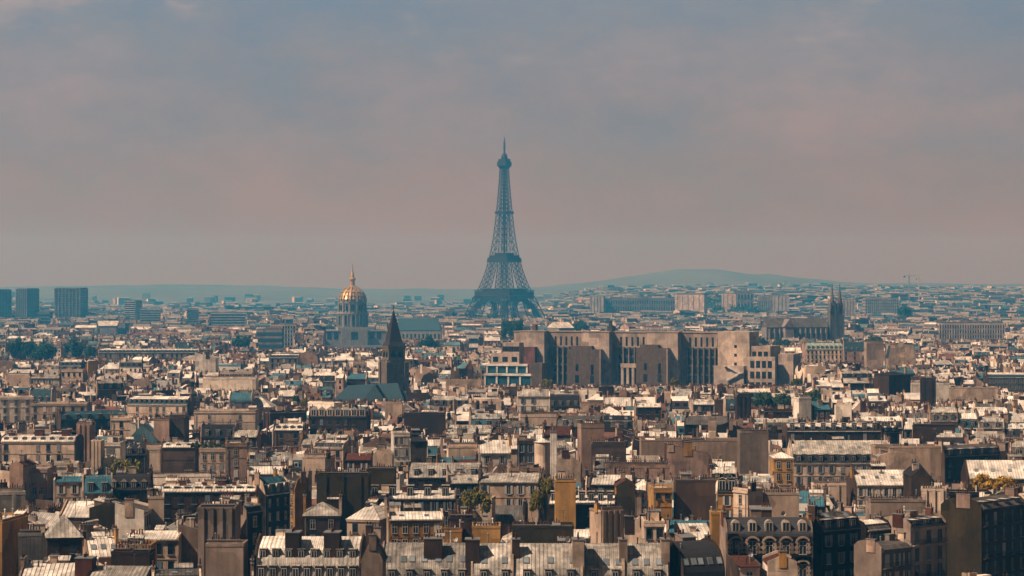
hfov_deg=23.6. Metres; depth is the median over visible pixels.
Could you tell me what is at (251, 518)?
apartment house
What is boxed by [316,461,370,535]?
apartment house
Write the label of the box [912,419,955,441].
apartment house
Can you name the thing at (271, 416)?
apartment house
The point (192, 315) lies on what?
apartment tower
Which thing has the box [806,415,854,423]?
apartment house
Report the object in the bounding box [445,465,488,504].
apartment house
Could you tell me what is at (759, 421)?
apartment house
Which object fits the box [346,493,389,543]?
apartment house
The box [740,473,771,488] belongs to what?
apartment house
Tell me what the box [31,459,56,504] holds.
apartment house
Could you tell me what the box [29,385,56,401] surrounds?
apartment house
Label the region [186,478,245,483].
apartment house
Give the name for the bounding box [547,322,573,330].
glass roofed hall
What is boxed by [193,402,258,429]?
apartment house
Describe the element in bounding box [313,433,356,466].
apartment house
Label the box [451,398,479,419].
apartment house
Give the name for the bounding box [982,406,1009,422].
apartment house
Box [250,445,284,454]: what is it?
apartment house
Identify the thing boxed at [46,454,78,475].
apartment house
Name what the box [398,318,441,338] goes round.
church nave
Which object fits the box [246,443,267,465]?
apartment house
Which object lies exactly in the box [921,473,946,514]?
apartment house
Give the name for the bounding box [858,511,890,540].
apartment house
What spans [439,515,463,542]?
apartment house
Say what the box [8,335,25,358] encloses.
tree
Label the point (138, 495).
window
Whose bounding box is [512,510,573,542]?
apartment house
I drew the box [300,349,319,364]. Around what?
apartment house
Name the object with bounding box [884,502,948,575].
apartment house
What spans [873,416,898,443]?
apartment house
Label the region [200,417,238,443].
apartment house
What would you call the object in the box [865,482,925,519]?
apartment house
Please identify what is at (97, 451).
apartment house
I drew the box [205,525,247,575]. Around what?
apartment house
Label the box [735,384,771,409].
apartment house
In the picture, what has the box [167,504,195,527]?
apartment house
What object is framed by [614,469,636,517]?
apartment house
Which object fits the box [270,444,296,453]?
apartment house
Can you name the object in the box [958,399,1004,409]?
apartment house
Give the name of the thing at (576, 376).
window
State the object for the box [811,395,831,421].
apartment house
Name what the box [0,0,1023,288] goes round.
sky
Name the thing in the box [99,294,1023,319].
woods
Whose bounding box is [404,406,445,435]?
apartment house
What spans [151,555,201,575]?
apartment house
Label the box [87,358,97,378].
apartment house
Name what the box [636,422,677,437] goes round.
apartment house
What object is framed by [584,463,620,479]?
apartment house
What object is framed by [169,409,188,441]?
apartment house
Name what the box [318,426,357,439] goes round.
apartment house
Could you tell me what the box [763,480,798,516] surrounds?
apartment house
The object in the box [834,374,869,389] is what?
apartment house
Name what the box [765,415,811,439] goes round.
apartment house
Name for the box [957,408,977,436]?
apartment house
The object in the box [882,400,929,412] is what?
apartment house
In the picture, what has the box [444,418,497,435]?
apartment house
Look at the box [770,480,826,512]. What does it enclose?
apartment house
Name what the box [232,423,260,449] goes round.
apartment house
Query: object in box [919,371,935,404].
apartment house
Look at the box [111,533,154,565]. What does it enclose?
apartment house
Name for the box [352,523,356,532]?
window
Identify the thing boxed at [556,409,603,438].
apartment house
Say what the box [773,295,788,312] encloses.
palace pavilion
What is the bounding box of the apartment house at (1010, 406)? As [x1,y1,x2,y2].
[973,398,1015,411]
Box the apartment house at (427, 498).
[371,482,456,525]
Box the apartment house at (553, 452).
[550,424,556,478]
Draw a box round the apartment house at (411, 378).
[409,375,413,392]
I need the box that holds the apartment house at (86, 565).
[74,551,158,575]
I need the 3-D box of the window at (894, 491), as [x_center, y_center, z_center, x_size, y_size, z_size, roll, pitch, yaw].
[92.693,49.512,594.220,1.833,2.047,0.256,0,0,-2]
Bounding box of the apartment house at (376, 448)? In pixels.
[360,440,390,452]
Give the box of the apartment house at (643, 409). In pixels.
[634,398,661,421]
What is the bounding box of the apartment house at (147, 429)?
[130,417,158,442]
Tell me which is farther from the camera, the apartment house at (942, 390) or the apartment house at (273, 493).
the apartment house at (942, 390)
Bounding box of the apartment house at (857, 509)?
[832,499,863,511]
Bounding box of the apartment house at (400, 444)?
[391,423,409,467]
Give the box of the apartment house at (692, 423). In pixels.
[684,410,728,437]
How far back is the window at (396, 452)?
669.84 m
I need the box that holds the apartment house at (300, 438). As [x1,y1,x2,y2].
[298,428,327,449]
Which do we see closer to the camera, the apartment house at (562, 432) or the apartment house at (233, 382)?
the apartment house at (562, 432)
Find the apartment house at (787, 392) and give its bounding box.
[772,386,803,406]
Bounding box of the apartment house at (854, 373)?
[838,367,872,382]
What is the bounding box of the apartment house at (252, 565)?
[250,555,253,575]
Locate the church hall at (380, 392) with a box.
[334,383,406,401]
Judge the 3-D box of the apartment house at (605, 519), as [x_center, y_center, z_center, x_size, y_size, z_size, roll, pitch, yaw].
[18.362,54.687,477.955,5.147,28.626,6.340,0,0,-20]
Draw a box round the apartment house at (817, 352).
[802,339,842,363]
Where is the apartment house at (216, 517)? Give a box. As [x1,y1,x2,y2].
[198,489,240,575]
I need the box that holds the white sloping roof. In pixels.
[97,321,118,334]
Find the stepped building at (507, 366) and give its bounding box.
[484,342,547,385]
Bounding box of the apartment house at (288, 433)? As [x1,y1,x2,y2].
[273,415,305,447]
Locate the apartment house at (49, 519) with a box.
[26,502,58,527]
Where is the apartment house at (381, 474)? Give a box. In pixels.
[367,462,396,489]
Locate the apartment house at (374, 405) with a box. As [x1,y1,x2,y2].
[342,401,376,408]
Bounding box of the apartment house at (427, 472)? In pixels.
[408,456,481,489]
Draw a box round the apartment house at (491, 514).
[458,489,495,521]
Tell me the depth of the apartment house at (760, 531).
421.88 m
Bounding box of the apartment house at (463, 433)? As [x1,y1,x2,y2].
[447,425,473,438]
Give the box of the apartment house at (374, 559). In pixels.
[360,521,387,575]
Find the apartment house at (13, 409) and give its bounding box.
[0,389,33,422]
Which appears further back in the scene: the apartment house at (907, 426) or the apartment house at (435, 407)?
the apartment house at (435, 407)
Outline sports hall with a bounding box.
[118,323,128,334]
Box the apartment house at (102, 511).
[89,493,122,533]
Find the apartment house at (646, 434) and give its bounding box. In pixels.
[616,429,668,437]
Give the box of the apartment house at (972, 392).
[949,383,997,401]
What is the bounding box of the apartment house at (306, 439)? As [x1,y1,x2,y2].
[300,425,343,450]
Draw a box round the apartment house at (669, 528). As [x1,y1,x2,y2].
[666,514,708,540]
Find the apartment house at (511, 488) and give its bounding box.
[478,462,542,521]
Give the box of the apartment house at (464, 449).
[446,439,476,456]
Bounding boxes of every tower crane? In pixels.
[903,273,919,298]
[916,276,920,299]
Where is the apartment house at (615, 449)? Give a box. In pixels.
[590,437,626,468]
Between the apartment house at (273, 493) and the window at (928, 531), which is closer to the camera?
the window at (928, 531)
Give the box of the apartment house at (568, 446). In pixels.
[557,432,575,458]
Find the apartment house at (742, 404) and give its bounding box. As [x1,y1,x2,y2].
[735,388,750,419]
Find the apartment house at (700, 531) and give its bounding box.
[674,521,708,540]
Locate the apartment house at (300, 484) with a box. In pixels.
[283,465,318,535]
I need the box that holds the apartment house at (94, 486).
[81,465,112,500]
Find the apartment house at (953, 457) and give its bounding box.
[934,437,1000,486]
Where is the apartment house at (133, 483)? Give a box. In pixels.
[108,464,152,502]
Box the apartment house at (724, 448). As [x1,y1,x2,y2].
[639,429,736,461]
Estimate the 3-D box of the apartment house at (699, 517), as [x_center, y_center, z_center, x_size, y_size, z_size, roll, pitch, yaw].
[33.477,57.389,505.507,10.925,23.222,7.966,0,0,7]
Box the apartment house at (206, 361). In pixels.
[195,349,218,371]
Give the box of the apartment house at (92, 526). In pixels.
[71,518,107,536]
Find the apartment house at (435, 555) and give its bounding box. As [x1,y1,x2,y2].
[383,529,470,575]
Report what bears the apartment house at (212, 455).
on the ground
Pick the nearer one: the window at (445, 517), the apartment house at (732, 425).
the window at (445, 517)
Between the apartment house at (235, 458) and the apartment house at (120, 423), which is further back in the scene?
the apartment house at (120, 423)
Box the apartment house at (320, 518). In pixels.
[302,491,341,535]
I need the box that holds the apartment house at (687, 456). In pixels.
[664,435,709,476]
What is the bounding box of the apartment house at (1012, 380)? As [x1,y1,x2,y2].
[983,368,1023,393]
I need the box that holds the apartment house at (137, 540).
[117,529,156,565]
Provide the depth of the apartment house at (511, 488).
562.85 m
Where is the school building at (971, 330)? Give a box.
[937,322,1004,339]
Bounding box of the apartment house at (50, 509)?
[46,503,62,513]
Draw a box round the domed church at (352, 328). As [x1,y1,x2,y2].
[326,264,385,344]
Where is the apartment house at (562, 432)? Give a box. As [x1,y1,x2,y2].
[543,419,573,441]
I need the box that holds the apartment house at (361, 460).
[343,446,373,470]
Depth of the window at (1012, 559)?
475.68 m
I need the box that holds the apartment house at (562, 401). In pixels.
[550,390,580,410]
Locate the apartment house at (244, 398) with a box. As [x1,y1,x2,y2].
[229,387,254,408]
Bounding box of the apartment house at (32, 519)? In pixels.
[28,513,48,529]
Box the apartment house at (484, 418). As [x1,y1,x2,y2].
[469,406,505,426]
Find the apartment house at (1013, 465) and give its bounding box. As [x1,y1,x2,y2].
[961,449,1023,489]
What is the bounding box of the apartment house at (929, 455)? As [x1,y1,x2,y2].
[871,436,940,485]
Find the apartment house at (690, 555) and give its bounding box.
[670,528,724,575]
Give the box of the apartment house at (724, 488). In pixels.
[716,473,739,516]
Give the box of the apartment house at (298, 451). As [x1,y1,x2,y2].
[263,442,310,453]
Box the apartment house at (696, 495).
[673,469,715,519]
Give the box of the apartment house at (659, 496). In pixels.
[648,473,672,518]
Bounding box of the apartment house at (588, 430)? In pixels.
[577,418,603,479]
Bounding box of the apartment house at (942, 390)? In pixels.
[911,376,948,401]
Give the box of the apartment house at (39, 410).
[30,397,91,422]
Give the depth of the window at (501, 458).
641.98 m
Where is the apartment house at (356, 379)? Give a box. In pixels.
[346,370,368,386]
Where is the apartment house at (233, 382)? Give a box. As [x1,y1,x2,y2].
[203,373,258,391]
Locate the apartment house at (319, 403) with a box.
[308,394,342,410]
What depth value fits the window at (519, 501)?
562.27 m
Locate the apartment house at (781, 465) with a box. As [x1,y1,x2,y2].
[769,452,793,486]
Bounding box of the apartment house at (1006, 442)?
[989,434,1023,445]
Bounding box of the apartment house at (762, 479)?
[737,471,774,487]
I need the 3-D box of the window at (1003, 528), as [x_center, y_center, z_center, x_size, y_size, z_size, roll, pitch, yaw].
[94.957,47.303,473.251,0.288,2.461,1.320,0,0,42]
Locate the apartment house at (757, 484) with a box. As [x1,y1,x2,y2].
[744,476,761,486]
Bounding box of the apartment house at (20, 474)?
[9,450,36,502]
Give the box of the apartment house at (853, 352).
[843,338,865,362]
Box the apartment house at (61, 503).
[25,502,63,512]
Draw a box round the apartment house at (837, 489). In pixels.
[811,471,846,510]
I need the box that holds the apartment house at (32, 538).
[18,523,46,575]
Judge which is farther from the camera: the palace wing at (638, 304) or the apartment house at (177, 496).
the palace wing at (638, 304)
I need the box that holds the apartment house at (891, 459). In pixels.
[871,443,919,469]
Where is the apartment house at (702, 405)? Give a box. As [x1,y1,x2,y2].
[691,393,713,415]
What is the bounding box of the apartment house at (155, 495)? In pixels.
[147,483,163,530]
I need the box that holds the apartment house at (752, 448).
[737,423,768,473]
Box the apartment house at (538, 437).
[498,425,544,440]
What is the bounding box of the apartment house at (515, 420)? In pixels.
[500,415,527,426]
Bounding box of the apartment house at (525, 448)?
[517,431,535,465]
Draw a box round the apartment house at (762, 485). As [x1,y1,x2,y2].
[761,480,827,494]
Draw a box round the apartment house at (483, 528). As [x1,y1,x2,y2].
[472,512,500,542]
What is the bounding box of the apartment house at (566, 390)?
[542,385,578,393]
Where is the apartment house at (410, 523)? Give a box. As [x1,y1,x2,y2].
[386,500,442,542]
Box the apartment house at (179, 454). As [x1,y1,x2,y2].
[161,432,198,472]
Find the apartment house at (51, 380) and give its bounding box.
[29,370,61,387]
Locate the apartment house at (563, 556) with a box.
[465,525,584,575]
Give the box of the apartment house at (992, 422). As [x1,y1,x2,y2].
[977,411,1003,433]
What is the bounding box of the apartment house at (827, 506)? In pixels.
[805,486,829,511]
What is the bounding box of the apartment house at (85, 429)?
[76,417,95,462]
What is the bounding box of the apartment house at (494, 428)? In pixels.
[491,418,543,435]
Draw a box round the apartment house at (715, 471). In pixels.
[709,458,737,479]
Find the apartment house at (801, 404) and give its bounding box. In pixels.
[791,389,810,418]
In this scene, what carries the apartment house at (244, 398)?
on the ground
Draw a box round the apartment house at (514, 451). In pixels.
[501,428,518,465]
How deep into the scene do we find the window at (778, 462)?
639.01 m
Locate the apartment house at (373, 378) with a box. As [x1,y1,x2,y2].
[364,371,377,383]
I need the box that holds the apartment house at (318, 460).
[302,445,334,489]
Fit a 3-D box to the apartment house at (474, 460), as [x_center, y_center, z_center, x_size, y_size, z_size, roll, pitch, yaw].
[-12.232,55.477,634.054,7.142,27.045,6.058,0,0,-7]
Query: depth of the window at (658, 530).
452.90 m
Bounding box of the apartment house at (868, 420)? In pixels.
[856,413,902,437]
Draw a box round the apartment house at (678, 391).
[672,382,695,409]
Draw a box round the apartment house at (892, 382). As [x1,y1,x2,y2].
[874,366,910,395]
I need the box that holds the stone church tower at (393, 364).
[378,305,408,392]
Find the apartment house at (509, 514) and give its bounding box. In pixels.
[495,498,527,540]
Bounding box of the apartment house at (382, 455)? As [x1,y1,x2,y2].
[373,446,394,465]
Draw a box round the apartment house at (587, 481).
[585,467,620,494]
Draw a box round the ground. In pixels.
[0,269,1023,348]
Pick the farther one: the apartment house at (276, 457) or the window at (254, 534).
the apartment house at (276, 457)
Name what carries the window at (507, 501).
in the apartment house at (511, 488)
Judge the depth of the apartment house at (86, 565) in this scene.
381.36 m
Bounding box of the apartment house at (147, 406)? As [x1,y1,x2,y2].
[126,392,195,416]
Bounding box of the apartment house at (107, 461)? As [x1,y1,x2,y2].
[103,451,118,474]
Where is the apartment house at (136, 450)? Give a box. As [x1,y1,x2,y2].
[122,434,146,473]
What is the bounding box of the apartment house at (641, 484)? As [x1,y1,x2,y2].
[629,469,647,496]
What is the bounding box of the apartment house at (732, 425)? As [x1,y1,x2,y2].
[705,418,744,437]
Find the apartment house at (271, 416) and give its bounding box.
[263,403,306,428]
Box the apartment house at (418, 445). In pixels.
[406,424,427,462]
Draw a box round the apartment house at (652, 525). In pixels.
[641,504,664,542]
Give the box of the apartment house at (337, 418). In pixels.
[309,404,370,433]
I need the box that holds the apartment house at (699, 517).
[661,510,701,534]
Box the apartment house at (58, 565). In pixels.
[19,549,80,575]
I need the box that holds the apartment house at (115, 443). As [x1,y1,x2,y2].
[105,433,125,460]
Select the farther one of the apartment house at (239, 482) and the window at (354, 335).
the window at (354, 335)
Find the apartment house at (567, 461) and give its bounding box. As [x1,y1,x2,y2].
[557,445,580,482]
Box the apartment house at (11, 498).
[0,482,25,512]
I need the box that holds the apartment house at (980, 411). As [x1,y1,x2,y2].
[966,402,1007,416]
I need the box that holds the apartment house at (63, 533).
[44,498,83,562]
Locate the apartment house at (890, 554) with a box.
[854,530,913,575]
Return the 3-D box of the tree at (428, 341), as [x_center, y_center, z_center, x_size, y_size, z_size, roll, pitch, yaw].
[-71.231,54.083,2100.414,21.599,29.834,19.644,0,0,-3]
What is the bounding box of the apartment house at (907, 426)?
[902,412,928,438]
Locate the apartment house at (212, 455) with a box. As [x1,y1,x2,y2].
[190,439,230,478]
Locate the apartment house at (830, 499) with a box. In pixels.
[799,484,834,511]
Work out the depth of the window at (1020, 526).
478.01 m
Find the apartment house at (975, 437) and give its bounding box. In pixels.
[967,428,1004,441]
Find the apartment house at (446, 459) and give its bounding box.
[436,451,478,462]
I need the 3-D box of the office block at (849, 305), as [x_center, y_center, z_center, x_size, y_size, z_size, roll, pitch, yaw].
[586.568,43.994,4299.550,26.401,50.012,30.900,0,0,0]
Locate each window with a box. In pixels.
[32,474,36,481]
[32,487,36,494]
[41,474,44,481]
[52,542,59,554]
[57,485,64,493]
[57,499,64,506]
[69,542,76,553]
[71,485,78,493]
[106,447,113,454]
[136,493,140,501]
[157,544,161,554]
[157,561,161,568]
[164,495,169,504]
[164,509,169,518]
[168,544,173,554]
[168,561,173,568]
[178,495,182,504]
[191,495,196,504]
[205,495,209,501]
[234,470,237,477]
[253,516,256,527]
[253,533,256,544]
[276,511,279,520]
[284,510,287,519]
[310,519,314,528]
[327,332,331,338]
[328,519,333,528]
[347,463,353,469]
[351,332,357,338]
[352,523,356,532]
[361,463,366,470]
[391,524,397,533]
[393,438,398,444]
[393,450,398,456]
[399,438,404,444]
[402,523,407,533]
[404,450,409,456]
[413,480,417,488]
[413,523,418,533]
[423,523,428,533]
[430,502,437,510]
[434,523,438,531]
[436,480,440,488]
[443,502,451,511]
[443,516,448,525]
[481,485,488,493]
[484,456,490,463]
[499,456,505,463]
[502,357,507,361]
[505,486,512,494]
[505,499,512,504]
[508,346,513,351]
[514,346,518,351]
[517,486,524,494]
[517,499,523,504]
[519,445,524,452]
[519,456,524,463]
[527,445,533,452]
[527,456,533,461]
[528,486,535,494]
[531,398,535,403]
[575,375,578,382]
[587,507,592,516]
[590,375,593,382]
[643,374,646,381]
[646,528,652,539]
[656,528,661,539]
[658,363,660,373]
[723,496,730,505]
[726,511,730,516]
[732,541,739,554]
[738,494,741,503]
[746,571,752,575]
[749,541,756,554]
[765,541,772,554]
[777,461,780,468]
[777,473,780,480]
[782,541,789,554]
[786,461,790,468]
[786,473,790,480]
[796,466,801,472]
[796,477,801,483]
[799,541,806,554]
[799,564,806,575]
[807,466,812,472]
[807,477,812,483]
[817,466,823,472]
[825,535,832,546]
[825,570,832,575]
[826,553,831,564]
[828,466,834,472]
[837,534,844,545]
[837,552,844,563]
[837,569,844,575]
[850,533,856,544]
[850,551,853,562]
[850,568,853,575]
[857,488,864,496]
[857,501,864,504]
[866,488,872,496]
[875,488,880,496]
[875,534,882,540]
[882,488,889,496]
[885,554,890,567]
[891,488,898,496]
[893,553,900,566]
[899,488,902,496]
[903,552,909,565]
[903,570,909,575]
[915,531,919,544]
[915,548,920,561]
[915,565,918,574]
[926,530,930,543]
[926,547,931,560]
[927,564,930,575]
[938,529,942,542]
[938,546,942,559]
[938,562,942,575]
[948,459,951,466]
[948,470,951,477]
[985,513,987,525]
[985,529,988,541]
[985,545,987,558]
[985,562,988,573]
[993,512,996,524]
[993,528,997,540]
[993,544,997,556]
[994,560,997,573]
[1002,511,1005,523]
[1002,527,1005,539]
[1002,543,1005,555]
[1002,559,1006,571]
[1011,510,1014,522]
[1011,525,1014,538]
[1011,541,1014,554]
[1011,557,1014,570]
[1019,508,1023,520]
[1019,524,1023,536]
[1019,540,1023,552]
[1019,556,1023,568]
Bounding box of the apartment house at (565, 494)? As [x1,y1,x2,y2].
[554,470,575,528]
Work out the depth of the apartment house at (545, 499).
568.65 m
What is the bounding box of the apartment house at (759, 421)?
[750,411,798,428]
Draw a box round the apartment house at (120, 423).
[110,411,133,439]
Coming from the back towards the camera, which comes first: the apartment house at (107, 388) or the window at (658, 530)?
the apartment house at (107, 388)
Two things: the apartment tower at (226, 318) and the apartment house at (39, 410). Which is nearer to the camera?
the apartment house at (39, 410)
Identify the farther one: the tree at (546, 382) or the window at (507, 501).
the tree at (546, 382)
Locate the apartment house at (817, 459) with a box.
[787,433,889,487]
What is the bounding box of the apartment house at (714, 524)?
[709,494,719,547]
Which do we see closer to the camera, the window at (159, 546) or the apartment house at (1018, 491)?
the window at (159, 546)
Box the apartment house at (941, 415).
[927,402,957,427]
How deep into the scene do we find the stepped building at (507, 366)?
1422.19 m
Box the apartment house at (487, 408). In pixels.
[463,405,507,419]
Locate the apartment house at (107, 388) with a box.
[93,375,123,399]
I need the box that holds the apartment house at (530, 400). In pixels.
[517,384,550,413]
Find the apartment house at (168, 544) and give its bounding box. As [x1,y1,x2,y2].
[129,519,182,568]
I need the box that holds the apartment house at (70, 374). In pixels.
[61,367,85,381]
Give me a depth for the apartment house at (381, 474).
541.91 m
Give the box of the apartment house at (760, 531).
[720,502,812,575]
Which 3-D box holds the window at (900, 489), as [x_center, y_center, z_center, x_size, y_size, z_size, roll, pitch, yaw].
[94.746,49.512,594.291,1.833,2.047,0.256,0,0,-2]
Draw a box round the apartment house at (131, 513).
[115,496,152,543]
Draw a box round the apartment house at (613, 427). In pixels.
[604,418,635,435]
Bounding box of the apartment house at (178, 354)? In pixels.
[98,346,200,361]
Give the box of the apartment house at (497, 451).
[477,432,510,472]
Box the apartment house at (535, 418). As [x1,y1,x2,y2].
[519,409,565,426]
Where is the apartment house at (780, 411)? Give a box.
[763,404,792,417]
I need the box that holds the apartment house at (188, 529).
[178,505,197,568]
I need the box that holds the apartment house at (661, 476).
[656,471,679,481]
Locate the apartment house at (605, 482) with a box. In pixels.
[590,466,635,494]
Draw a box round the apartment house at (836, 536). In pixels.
[804,495,860,575]
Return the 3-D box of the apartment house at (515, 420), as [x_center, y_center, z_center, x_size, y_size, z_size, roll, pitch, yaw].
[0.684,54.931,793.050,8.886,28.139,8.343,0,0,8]
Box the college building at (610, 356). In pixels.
[502,317,800,385]
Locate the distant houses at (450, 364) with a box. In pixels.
[0,282,1023,575]
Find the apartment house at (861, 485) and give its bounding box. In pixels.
[846,460,903,505]
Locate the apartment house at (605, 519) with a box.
[589,495,623,542]
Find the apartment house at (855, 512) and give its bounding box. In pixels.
[853,502,864,513]
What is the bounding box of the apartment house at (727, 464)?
[712,459,734,466]
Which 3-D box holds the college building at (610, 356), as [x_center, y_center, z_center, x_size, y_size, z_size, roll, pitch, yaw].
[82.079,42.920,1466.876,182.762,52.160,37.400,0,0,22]
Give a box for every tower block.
[0,289,11,317]
[16,288,38,317]
[54,288,87,317]
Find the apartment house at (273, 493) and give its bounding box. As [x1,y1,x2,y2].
[248,466,291,535]
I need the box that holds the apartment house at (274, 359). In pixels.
[269,352,300,369]
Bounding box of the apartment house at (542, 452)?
[534,438,549,476]
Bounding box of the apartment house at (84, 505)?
[59,488,116,522]
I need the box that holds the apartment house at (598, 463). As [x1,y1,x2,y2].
[592,451,618,474]
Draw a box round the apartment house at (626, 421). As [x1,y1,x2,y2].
[589,410,632,430]
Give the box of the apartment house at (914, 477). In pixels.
[903,458,930,496]
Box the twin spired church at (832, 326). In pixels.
[762,284,844,339]
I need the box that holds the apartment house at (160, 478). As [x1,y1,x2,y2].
[148,464,211,484]
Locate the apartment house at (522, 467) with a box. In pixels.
[507,460,541,472]
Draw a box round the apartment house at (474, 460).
[451,450,478,462]
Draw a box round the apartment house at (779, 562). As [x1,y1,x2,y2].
[762,537,798,575]
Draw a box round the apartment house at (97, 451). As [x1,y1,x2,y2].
[91,432,104,474]
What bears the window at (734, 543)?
in the apartment house at (760, 531)
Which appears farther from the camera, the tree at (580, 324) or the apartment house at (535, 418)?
the tree at (580, 324)
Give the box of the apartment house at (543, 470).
[502,466,544,473]
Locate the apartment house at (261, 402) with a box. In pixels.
[253,391,275,409]
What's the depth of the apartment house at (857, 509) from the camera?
544.60 m
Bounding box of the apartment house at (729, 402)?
[723,392,734,418]
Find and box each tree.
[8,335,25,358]
[20,338,37,359]
[29,340,57,359]
[63,336,85,356]
[84,344,96,357]
[111,459,142,473]
[231,333,250,346]
[291,394,299,402]
[299,397,308,405]
[416,334,439,347]
[460,487,492,513]
[500,317,515,339]
[508,318,523,338]
[529,489,543,520]
[540,477,553,521]
[541,379,552,388]
[572,319,589,330]
[669,376,679,386]
[752,391,776,407]
[759,337,767,343]
[770,337,789,345]
[772,392,790,406]
[791,378,802,385]
[805,389,821,400]
[866,335,881,341]
[896,304,911,317]
[972,473,993,490]
[992,475,1018,491]
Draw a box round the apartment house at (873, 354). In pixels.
[864,337,883,369]
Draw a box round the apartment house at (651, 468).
[604,458,669,481]
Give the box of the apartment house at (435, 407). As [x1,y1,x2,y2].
[418,400,452,410]
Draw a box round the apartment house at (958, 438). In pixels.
[933,426,964,443]
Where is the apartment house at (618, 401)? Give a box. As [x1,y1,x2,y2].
[603,393,631,409]
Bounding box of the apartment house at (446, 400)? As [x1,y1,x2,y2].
[430,388,471,408]
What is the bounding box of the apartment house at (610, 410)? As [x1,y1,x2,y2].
[601,399,623,415]
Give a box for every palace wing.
[605,298,674,311]
[733,291,753,310]
[757,296,772,312]
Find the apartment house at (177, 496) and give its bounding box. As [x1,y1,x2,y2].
[162,472,256,524]
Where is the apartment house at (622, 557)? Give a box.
[583,530,669,575]
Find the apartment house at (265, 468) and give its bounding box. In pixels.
[246,459,287,483]
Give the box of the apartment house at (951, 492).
[946,483,991,497]
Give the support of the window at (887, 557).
in the apartment house at (890, 554)
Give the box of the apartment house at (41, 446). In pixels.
[0,424,83,464]
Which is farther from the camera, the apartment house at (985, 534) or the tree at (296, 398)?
the tree at (296, 398)
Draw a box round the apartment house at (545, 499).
[543,471,581,520]
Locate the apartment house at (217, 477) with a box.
[214,474,245,483]
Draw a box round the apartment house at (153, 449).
[138,439,194,473]
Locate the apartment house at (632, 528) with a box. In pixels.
[624,507,646,542]
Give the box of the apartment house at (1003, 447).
[987,438,1008,459]
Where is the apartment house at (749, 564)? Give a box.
[726,545,761,575]
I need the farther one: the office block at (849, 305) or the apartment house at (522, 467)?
the office block at (849, 305)
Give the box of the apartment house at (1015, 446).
[1008,435,1023,459]
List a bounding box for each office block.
[37,312,52,323]
[140,308,162,321]
[256,328,283,349]
[281,323,296,347]
[283,315,294,322]
[466,333,478,350]
[842,299,855,315]
[863,298,898,313]
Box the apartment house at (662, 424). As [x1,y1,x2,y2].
[649,418,674,430]
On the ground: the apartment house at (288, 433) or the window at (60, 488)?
the apartment house at (288, 433)
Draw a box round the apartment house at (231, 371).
[220,368,254,375]
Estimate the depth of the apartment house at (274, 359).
1408.48 m
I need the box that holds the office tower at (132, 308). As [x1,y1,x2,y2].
[124,300,141,319]
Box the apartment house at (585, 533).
[574,528,589,542]
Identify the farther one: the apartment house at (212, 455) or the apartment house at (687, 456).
the apartment house at (212, 455)
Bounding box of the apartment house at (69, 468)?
[66,463,101,475]
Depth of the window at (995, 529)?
470.95 m
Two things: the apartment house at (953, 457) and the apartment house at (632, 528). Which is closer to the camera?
the apartment house at (632, 528)
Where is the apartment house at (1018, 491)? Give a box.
[999,481,1023,498]
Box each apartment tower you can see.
[186,308,198,323]
[210,312,247,325]
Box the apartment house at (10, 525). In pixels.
[0,505,28,575]
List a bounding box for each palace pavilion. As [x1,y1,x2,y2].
[590,296,604,312]
[675,293,707,312]
[722,293,736,311]
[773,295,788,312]
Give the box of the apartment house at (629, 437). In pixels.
[607,429,638,454]
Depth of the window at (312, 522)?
509.96 m
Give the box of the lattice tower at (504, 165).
[465,137,544,317]
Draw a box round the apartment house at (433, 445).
[428,432,475,462]
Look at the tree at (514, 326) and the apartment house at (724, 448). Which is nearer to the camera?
the apartment house at (724, 448)
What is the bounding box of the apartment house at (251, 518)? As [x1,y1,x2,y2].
[240,490,262,575]
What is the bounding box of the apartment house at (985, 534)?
[941,479,1023,575]
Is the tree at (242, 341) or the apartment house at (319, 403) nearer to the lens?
the apartment house at (319, 403)
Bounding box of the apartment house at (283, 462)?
[245,454,288,477]
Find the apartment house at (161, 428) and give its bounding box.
[154,411,172,442]
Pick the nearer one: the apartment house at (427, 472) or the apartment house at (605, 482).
the apartment house at (605, 482)
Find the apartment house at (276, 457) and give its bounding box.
[267,443,292,467]
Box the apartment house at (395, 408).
[385,398,402,419]
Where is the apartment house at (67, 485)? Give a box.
[53,464,84,506]
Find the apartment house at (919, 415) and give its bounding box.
[893,409,926,417]
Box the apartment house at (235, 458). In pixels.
[225,430,248,480]
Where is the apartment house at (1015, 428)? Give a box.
[1004,420,1023,440]
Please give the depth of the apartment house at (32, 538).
424.42 m
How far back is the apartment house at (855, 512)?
535.85 m
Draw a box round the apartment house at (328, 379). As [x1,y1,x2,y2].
[312,366,335,398]
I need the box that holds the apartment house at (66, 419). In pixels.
[56,404,126,433]
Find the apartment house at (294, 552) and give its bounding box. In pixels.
[254,525,365,575]
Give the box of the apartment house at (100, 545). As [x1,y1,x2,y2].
[80,524,118,565]
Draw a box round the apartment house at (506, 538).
[500,519,525,542]
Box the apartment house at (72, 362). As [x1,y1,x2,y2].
[59,355,84,369]
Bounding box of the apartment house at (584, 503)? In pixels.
[547,481,616,528]
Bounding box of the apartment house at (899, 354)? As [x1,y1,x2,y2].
[885,342,915,368]
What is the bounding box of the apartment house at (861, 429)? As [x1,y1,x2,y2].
[782,418,880,447]
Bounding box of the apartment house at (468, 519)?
[448,503,476,542]
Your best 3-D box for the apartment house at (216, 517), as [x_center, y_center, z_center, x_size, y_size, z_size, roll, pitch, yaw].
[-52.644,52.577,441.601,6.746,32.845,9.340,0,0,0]
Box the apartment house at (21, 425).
[8,420,32,432]
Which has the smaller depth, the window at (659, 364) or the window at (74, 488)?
the window at (74, 488)
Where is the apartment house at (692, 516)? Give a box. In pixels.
[625,512,693,523]
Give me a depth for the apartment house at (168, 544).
439.11 m
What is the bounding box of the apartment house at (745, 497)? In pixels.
[731,480,762,516]

